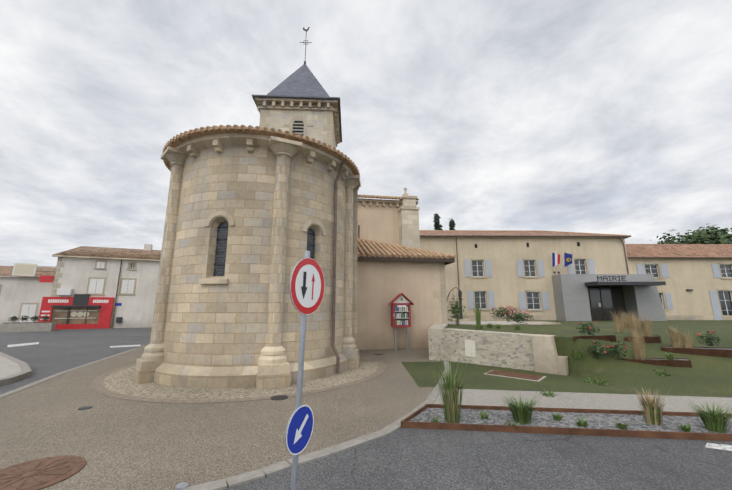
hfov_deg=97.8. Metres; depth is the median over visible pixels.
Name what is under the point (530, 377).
ground hatch
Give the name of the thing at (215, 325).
apse wall
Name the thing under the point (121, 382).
cobblestone border
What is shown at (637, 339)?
lawn bed plants
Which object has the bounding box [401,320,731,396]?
lawn
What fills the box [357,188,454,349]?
church annex
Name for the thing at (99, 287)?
bakery building
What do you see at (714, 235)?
trees
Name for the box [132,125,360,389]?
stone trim
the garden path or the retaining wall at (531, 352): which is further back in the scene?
the retaining wall at (531, 352)
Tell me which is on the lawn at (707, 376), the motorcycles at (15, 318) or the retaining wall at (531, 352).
the retaining wall at (531, 352)
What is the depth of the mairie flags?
27.70 m
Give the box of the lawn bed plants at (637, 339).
[538,312,731,396]
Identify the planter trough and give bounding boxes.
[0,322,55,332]
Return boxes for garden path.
[433,384,731,412]
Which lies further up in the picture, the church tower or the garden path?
the church tower
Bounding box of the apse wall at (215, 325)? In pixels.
[163,146,345,366]
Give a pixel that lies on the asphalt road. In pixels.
(401, 458)
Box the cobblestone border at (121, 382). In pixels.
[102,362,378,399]
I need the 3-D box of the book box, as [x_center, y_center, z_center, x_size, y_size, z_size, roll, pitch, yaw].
[1.502,3.246,13.581,1.020,2.370,0.500,2,-11,-9]
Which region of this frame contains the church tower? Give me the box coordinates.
[252,27,341,148]
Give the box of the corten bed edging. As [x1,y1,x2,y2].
[401,404,731,440]
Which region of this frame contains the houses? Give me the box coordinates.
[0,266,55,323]
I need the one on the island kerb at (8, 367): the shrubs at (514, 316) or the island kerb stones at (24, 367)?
the island kerb stones at (24, 367)
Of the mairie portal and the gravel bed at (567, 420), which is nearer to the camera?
the gravel bed at (567, 420)
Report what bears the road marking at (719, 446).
on the asphalt road
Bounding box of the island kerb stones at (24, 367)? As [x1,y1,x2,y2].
[0,352,31,379]
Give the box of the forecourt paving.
[0,345,441,489]
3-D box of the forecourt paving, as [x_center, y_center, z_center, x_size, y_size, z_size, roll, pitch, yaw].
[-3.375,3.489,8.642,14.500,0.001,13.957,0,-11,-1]
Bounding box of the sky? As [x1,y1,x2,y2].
[0,0,731,276]
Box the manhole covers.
[0,354,382,489]
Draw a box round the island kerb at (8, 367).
[0,356,31,385]
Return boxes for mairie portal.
[552,274,666,320]
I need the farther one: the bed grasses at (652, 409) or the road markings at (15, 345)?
the road markings at (15, 345)
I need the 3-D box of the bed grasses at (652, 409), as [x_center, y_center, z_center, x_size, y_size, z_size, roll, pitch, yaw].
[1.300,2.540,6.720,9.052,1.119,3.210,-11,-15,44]
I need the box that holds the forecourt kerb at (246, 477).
[0,348,448,489]
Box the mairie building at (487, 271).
[419,230,731,319]
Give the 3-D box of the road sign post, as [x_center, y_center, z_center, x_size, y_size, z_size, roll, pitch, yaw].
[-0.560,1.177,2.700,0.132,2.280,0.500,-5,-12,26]
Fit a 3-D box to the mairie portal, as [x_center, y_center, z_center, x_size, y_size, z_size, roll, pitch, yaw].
[20.638,4.401,25.979,9.481,4.193,4.400,0,-11,-1]
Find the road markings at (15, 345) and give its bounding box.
[7,342,140,347]
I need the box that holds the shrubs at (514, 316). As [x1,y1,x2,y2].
[447,289,638,331]
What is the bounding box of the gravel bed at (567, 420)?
[410,408,731,433]
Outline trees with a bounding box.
[37,213,731,277]
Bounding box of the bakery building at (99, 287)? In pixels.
[12,244,160,329]
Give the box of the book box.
[388,293,413,350]
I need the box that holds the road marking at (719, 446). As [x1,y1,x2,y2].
[705,443,731,450]
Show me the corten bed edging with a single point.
(406, 423)
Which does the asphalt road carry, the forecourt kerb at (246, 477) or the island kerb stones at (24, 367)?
the forecourt kerb at (246, 477)
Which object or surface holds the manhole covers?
on the forecourt paving
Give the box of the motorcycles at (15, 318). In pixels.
[8,315,48,321]
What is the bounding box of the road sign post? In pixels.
[285,251,324,489]
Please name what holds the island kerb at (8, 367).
on the asphalt road
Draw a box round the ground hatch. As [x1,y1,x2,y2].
[484,370,545,381]
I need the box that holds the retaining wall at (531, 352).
[428,323,568,375]
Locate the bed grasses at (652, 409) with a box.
[428,352,731,432]
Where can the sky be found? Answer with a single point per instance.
(584, 116)
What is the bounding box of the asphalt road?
[0,327,731,489]
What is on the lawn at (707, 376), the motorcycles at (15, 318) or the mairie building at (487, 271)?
the mairie building at (487, 271)
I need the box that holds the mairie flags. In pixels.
[552,251,571,272]

